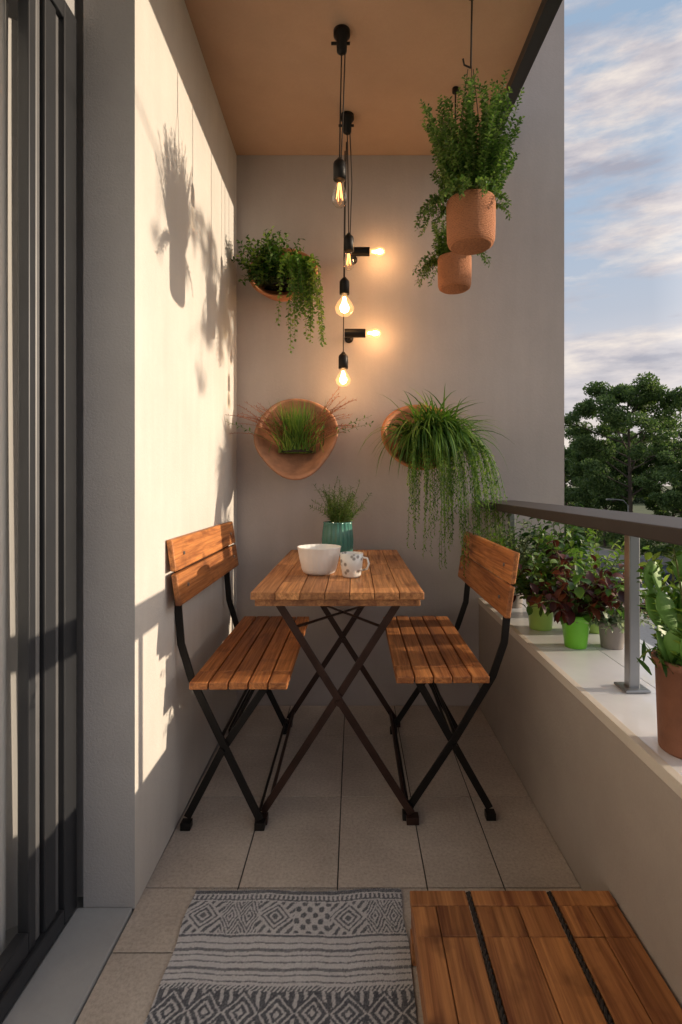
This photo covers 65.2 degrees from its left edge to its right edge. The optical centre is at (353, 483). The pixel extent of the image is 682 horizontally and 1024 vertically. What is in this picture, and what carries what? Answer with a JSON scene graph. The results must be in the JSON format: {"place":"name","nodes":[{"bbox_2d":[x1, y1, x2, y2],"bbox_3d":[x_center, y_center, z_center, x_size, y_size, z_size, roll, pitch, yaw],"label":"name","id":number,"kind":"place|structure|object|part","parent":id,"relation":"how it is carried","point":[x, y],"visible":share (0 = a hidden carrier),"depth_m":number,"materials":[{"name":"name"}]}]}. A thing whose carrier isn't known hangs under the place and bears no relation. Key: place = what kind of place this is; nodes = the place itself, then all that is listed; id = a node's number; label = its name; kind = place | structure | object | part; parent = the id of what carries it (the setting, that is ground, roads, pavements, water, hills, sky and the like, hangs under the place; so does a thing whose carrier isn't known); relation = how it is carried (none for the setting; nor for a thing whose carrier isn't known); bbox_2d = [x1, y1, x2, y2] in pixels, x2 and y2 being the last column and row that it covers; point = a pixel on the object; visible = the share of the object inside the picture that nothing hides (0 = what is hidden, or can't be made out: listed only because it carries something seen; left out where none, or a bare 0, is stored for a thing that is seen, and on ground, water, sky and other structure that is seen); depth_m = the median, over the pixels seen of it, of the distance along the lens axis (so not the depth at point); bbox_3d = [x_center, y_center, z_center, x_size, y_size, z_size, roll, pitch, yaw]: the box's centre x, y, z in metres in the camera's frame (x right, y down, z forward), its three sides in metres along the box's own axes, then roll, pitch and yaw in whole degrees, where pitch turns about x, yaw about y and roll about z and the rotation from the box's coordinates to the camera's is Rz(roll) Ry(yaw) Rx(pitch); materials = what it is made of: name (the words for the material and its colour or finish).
{"place":"outdoors","nodes":[
{"label":"outdoors","id":0,"kind":"place"},
{"bbox_2d":[0,743,218,1023],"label":"balcony slab","id":1,"kind":"structure","parent":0,"point":[12,932],"depth_m":1.34,"materials":[{"name":"grey concrete"}]},
{"bbox_2d":[2,908,131,1023],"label":"door sill","id":2,"kind":"structure","parent":1,"relation":"on","point":[59,987],"depth_m":1.20,"materials":[{"name":"concrete"}]},
{"bbox_2d":[479,604,681,1008],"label":"balcony parapet","id":3,"kind":"structure","parent":1,"relation":"on","point":[607,802],"depth_m":1.38,"materials":[{"name":"beige paint"}]},
{"bbox_2d":[478,598,681,798],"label":"parapet ledge","id":4,"kind":"object","parent":3,"relation":"on","point":[590,674],"visible":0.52,"depth_m":1.52,"materials":[{"name":"white tile"}]},
{"bbox_2d":[469,513,562,607],"bbox_3d":[0.725,0.354,2.442,0.445,0.429,0.423,0,0,0],"label":"potted shrub","id":5,"kind":"object","parent":4,"relation":"on","point":[522,548],"visible":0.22,"depth_m":2.44,"materials":[{"name":"green plant"}]},
{"bbox_2d":[486,525,595,630],"bbox_3d":[0.697,0.363,2.085,0.465,0.411,0.431,0,0,44],"label":"potted herb","id":6,"kind":"object","parent":4,"relation":"on","point":[543,622],"visible":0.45,"depth_m":2.06,"materials":[{"name":"green plant"}]},
{"bbox_2d":[521,504,594,615],"bbox_3d":[0.889,0.327,2.381,0.314,0.482,0.360,0,0,0],"label":"potted laurel","id":7,"kind":"object","parent":4,"relation":"on","point":[577,544],"visible":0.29,"depth_m":2.32,"materials":[{"name":"plant"}]},
{"bbox_2d":[475,500,681,692],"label":"balcony railing","id":8,"kind":"object","parent":4,"relation":"on","point":[632,528],"visible":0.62,"depth_m":1.46,"materials":[{"name":"grey metal"}]},
{"bbox_2d":[513,540,648,649],"bbox_3d":[0.803,0.380,1.884,0.454,0.378,0.496,0,0,12],"label":"potted coleus","id":9,"kind":"object","parent":4,"relation":"on","point":[564,597],"visible":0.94,"depth_m":1.80,"materials":[{"name":"plant"}]},
{"bbox_2d":[532,528,662,633],"bbox_3d":[0.950,0.359,2.020,0.469,0.420,0.517,0,0,-24],"label":"potted herb","id":10,"kind":"object","parent":4,"relation":"on","point":[593,628],"visible":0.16,"depth_m":2.06,"materials":[{"name":"green plant"}]},
{"bbox_2d":[571,571,654,649],"bbox_3d":[0.895,0.439,1.883,0.357,0.260,0.366,0,0,38],"label":"potted dusty miller","id":11,"kind":"object","parent":4,"relation":"on","point":[611,632],"visible":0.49,"depth_m":1.82,"materials":[{"name":"ceramic"}]},
{"bbox_2d":[636,545,681,759],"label":"potted flowering plant","id":12,"kind":"object","parent":4,"relation":"on","point":[663,610],"visible":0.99,"depth_m":1.12,"materials":[{"name":"leaf"},{"name":"terracotta"},{"name":"soil"}]},
{"bbox_2d":[14,0,236,908],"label":"balcony side wall","id":13,"kind":"structure","parent":0,"point":[156,301],"depth_m":1.45,"materials":[{"name":"beige paint"}]},
{"bbox_2d":[0,0,76,1022],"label":"frame","id":14,"kind":"object","parent":13,"relation":"attached to","point":[47,467],"visible":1,"depth_m":1.25,"materials":[{"name":"metal"}]},
{"bbox_2d":[0,0,17,954],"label":"curtain","id":15,"kind":"object","parent":14,"relation":"hanging from","point":[8,472],"visible":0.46,"depth_m":1.29,"materials":[{"name":"white fabric"}]},
{"bbox_2d":[184,0,541,154],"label":"balcony ceiling","id":16,"kind":"structure","parent":0,"point":[274,68],"depth_m":2.07,"materials":[{"name":"beige paint"}]},
{"bbox_2d":[331,24,349,207],"bbox_3d":[-0.048,-1.312,1.920,0.068,0.634,0.060,0,0,0],"label":"pendant lamp","id":17,"kind":"object","parent":16,"relation":"hanging from","point":[341,34],"visible":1,"depth_m":1.91,"materials":[{"name":"black metal"}]},
{"bbox_2d":[337,151,350,386],"bbox_3d":[-0.050,-1.008,2.500,0.072,1.105,0.072,0,0,0],"label":"pendant lamp","id":18,"kind":"object","parent":16,"relation":"hanging from","point":[343,360],"visible":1,"depth_m":2.49,"materials":[{"name":"black metal"}]},
{"bbox_2d":[335,142,353,316],"bbox_3d":[-0.043,-1.155,2.420,0.088,0.790,0.088,0,0,0],"label":"pendant lamp","id":19,"kind":"object","parent":16,"relation":"hanging from","point":[344,291],"visible":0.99,"depth_m":2.41,"materials":[{"name":"black metal"}]},
{"bbox_2d":[341,111,353,270],"bbox_3d":[-0.030,-1.287,2.360,0.061,0.684,0.060,0,0,44],"label":"pendant lamp","id":20,"kind":"object","parent":16,"relation":"hanging from","point":[348,119],"visible":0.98,"depth_m":2.35,"materials":[{"name":"black metal"}]},
{"bbox_2d":[412,86,490,293],"bbox_3d":[0.408,-1.215,2.224,0.330,0.830,0.252,0,0,16],"label":"hanging plant pot","id":21,"kind":"object","parent":16,"relation":"hanging from","point":[454,271],"visible":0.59,"depth_m":2.16,"materials":[{"name":"ceramic"}]},
{"bbox_2d":[414,0,524,254],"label":"hanging plant pot","id":22,"kind":"object","parent":16,"relation":"hanging from","point":[471,184],"visible":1,"depth_m":1.70,"materials":[{"name":"ceramic"}]},
{"bbox_2d":[498,0,562,133],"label":"ceiling edge trim","id":23,"kind":"structure","parent":16,"relation":"attached to","point":[542,22],"depth_m":1.94,"materials":[{"name":"metal"}]},
{"bbox_2d":[573,540,656,646],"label":"pavement","id":24,"kind":"structure","parent":0,"point":[646,632],"depth_m":21.95,"materials":[{"name":"grey concrete"}]},
{"bbox_2d":[606,498,628,511],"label":"street lamp","id":25,"kind":"object","parent":24,"relation":"on","point":[618,499],"visible":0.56,"depth_m":41.97,"materials":[{"name":"grey metal"}]},
{"bbox_2d":[564,486,679,557],"bbox_3d":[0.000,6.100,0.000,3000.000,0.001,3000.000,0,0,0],"label":"ground","id":26,"kind":"structure","parent":0,"point":[639,508],"depth_m":121.89,"materials":[{"name":"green plant"}]},
{"bbox_2d":[237,0,563,705],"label":"balcony back wall","id":27,"kind":"structure","parent":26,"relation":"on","point":[492,338],"depth_m":2.65,"materials":[{"name":"beige paint"}]},
{"bbox_2d":[6,0,74,18],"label":"wall","id":28,"kind":"structure","parent":27,"relation":"attached to","point":[13,9],"depth_m":1.35,"materials":[{"name":"paint"}]},
{"bbox_2d":[231,226,326,353],"bbox_3d":[-0.306,-0.879,2.463,0.532,0.641,0.324,0,0,36],"label":"wall planter","id":29,"kind":"object","parent":27,"relation":"attached to","point":[279,273],"visible":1,"depth_m":2.43,"materials":[{"name":"ceramic"}]},
{"bbox_2d":[225,386,373,479],"bbox_3d":[-0.268,-0.231,2.484,0.715,0.429,0.330,0,0,0],"label":"wall planter","id":30,"kind":"object","parent":27,"relation":"attached to","point":[295,439],"visible":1,"depth_m":2.48,"materials":[{"name":"brown ceramic"}]},
{"bbox_2d":[75,706,607,1023],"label":"tiled floor","id":31,"kind":"structure","parent":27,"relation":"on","point":[336,821],"depth_m":1.67,"materials":[{"name":"tile"}]},
{"bbox_2d":[166,521,308,830],"bbox_3d":[-0.393,0.635,2.014,0.382,0.930,0.812,0,0,0],"label":"folding chair","id":32,"kind":"object","parent":31,"relation":"on","point":[253,653],"visible":0.98,"depth_m":1.77,"materials":[{"name":"brown wood"}]},
{"bbox_2d":[144,887,416,1023],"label":"woven rug","id":33,"kind":"object","parent":31,"relation":"on","point":[264,956],"visible":1,"depth_m":1.22,"materials":[{"name":"fabric"}]},
{"bbox_2d":[251,550,423,824],"bbox_3d":[-0.055,0.710,2.080,0.530,0.780,1.018,0,0,0],"label":"folding table","id":34,"kind":"object","parent":31,"relation":"on","point":[386,578],"visible":0.84,"depth_m":1.74,"materials":[{"name":"brown wood"}]},
{"bbox_2d":[297,544,340,575],"bbox_3d":[-0.124,0.271,1.900,0.158,0.096,0.158,0,0,0],"label":"white bowl","id":35,"kind":"object","parent":34,"relation":"on","point":[319,559],"visible":1,"depth_m":1.84,"materials":[{"name":"ceramic"}]},
{"bbox_2d":[310,476,370,555],"bbox_3d":[-0.065,0.142,2.421,0.224,0.354,0.280,0,0,-40],"label":"potted rosemary","id":36,"kind":"object","parent":34,"relation":"on","point":[337,529],"visible":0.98,"depth_m":2.38,"materials":[{"name":"teal glass"}]},
{"bbox_2d":[340,551,369,577],"bbox_3d":[0.003,0.278,1.830,0.101,0.082,0.080,0,0,0],"label":"patterned cup","id":37,"kind":"object","parent":34,"relation":"on","point":[351,563],"visible":1,"depth_m":1.80,"materials":[{"name":"white ceramic"}]},
{"bbox_2d":[383,531,519,820],"bbox_3d":[0.332,0.657,2.044,0.401,0.884,0.771,0,0,0],"label":"folding chair","id":38,"kind":"object","parent":31,"relation":"on","point":[431,651],"visible":0.92,"depth_m":1.82,"materials":[{"name":"brown wood"}]},
{"bbox_2d":[410,891,681,1023],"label":"wooden decking","id":39,"kind":"object","parent":31,"relation":"on","point":[534,971],"visible":1,"depth_m":1.09,"materials":[{"name":"brown wood"}]},
{"bbox_2d":[344,328,380,342],"bbox_3d":[0.042,-0.720,2.588,0.177,0.044,0.121,0,0,0],"label":"wall lamp","id":40,"kind":"object","parent":27,"relation":"attached to","point":[350,334],"visible":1,"depth_m":2.54,"materials":[{"name":"black metal"}]},
{"bbox_2d":[349,247,382,264],"bbox_3d":[0.061,-1.110,2.588,0.177,0.044,0.121,0,0,0],"label":"wall lamp","id":41,"kind":"object","parent":27,"relation":"attached to","point":[361,251],"visible":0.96,"depth_m":2.54,"materials":[{"name":"black metal"}]},
{"bbox_2d":[359,388,514,591],"bbox_3d":[0.373,0.021,2.389,0.684,0.920,0.445,0,0,25],"label":"wall planter","id":42,"kind":"object","parent":27,"relation":"attached to","point":[426,438],"visible":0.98,"depth_m":2.32,"materials":[{"name":"ceramic"}]},
{"bbox_2d":[564,444,592,505],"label":"broadleaf tree","id":43,"kind":"object","parent":26,"relation":"on","point":[568,458],"visible":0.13,"depth_m":62.85,"materials":[{"name":"green plant"}]},
{"bbox_2d":[564,446,627,509],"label":"broadleaf tree","id":44,"kind":"object","parent":26,"relation":"on","point":[572,499],"visible":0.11,"depth_m":56.99,"materials":[{"name":"green plant"}]},
{"bbox_2d":[569,441,643,546],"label":"broadleaf tree","id":45,"kind":"object","parent":26,"relation":"on","point":[603,503],"visible":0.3,"depth_m":51.19,"materials":[{"name":"green plant"}]},
{"bbox_2d":[566,484,666,503],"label":"distant tree line","id":46,"kind":"object","parent":26,"relation":"on","point":[636,500],"visible":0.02,"depth_m":164.29,"materials":[{"name":"green plant"}]},
{"bbox_2d":[564,524,681,557],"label":"hedge","id":47,"kind":"object","parent":26,"relation":"on","point":[654,548],"visible":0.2,"depth_m":45.94,"materials":[{"name":"green plant"}]},
{"bbox_2d":[564,371,681,511],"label":"broadleaf tree","id":48,"kind":"object","parent":26,"relation":"on","point":[643,396],"visible":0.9,"depth_m":45.31,"materials":[{"name":"green plant"}]},
{"bbox_2d":[596,431,655,499],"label":"broadleaf tree","id":49,"kind":"object","parent":26,"relation":"on","point":[625,438],"visible":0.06,"depth_m":60.10,"materials":[{"name":"green plant"}]},
{"bbox_2d":[626,429,681,516],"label":"broadleaf tree","id":50,"kind":"object","parent":26,"relation":"on","point":[650,505],"visible":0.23,"depth_m":50.12,"materials":[{"name":"green plant"}]},
{"bbox_2d":[631,450,681,517],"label":"broadleaf tree","id":51,"kind":"object","parent":26,"relation":"on","point":[670,500],"visible":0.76,"depth_m":38.82,"materials":[{"name":"green plant"}]},
{"bbox_2d":[564,0,681,485],"label":"sky","id":52,"kind":"structure","parent":0,"point":[623,58],"materials":[{"name":"blue"}]},
{"bbox_2d":[578,552,677,609],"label":"road","id":53,"kind":"structure","parent":0,"point":[610,567],"depth_m":39.15,"materials":[{"name":"grey asphalt"}]},
{"bbox_2d":[586,550,649,618],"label":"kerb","id":54,"kind":"structure","parent":53,"relation":"on","point":[610,558],"depth_m":43.58,"materials":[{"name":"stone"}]},
{"bbox_2d":[616,573,671,609],"bbox_3d":[14.600,5.340,26.990,1.780,1.460,4.320,0,0,0],"label":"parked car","id":55,"kind":"object","parent":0,"point":[642,588],"visible":0.04,"depth_m":25.82,"materials":[{"name":"white paint"}]},
{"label":"windows and wheels","id":56,"kind":"part","parent":55,"relation":"part of","materials":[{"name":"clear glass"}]},
{"bbox_2d":[640,555,678,582],"bbox_3d":[19.200,5.340,34.010,1.780,1.460,4.320,0,0,0],"label":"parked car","id":57,"kind":"object","parent":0,"point":[642,559],"visible":0.05,"depth_m":33.03,"materials":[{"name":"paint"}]},
{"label":"windows and wheels","id":58,"kind":"part","parent":57,"relation":"part of","materials":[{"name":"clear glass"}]},
{"bbox_2d":[668,458,681,492],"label":"broadleaf tree","id":59,"kind":"object","parent":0,"point":[672,472],"visible":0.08,"depth_m":42.98,"materials":[{"name":"green plant"}]}
]}

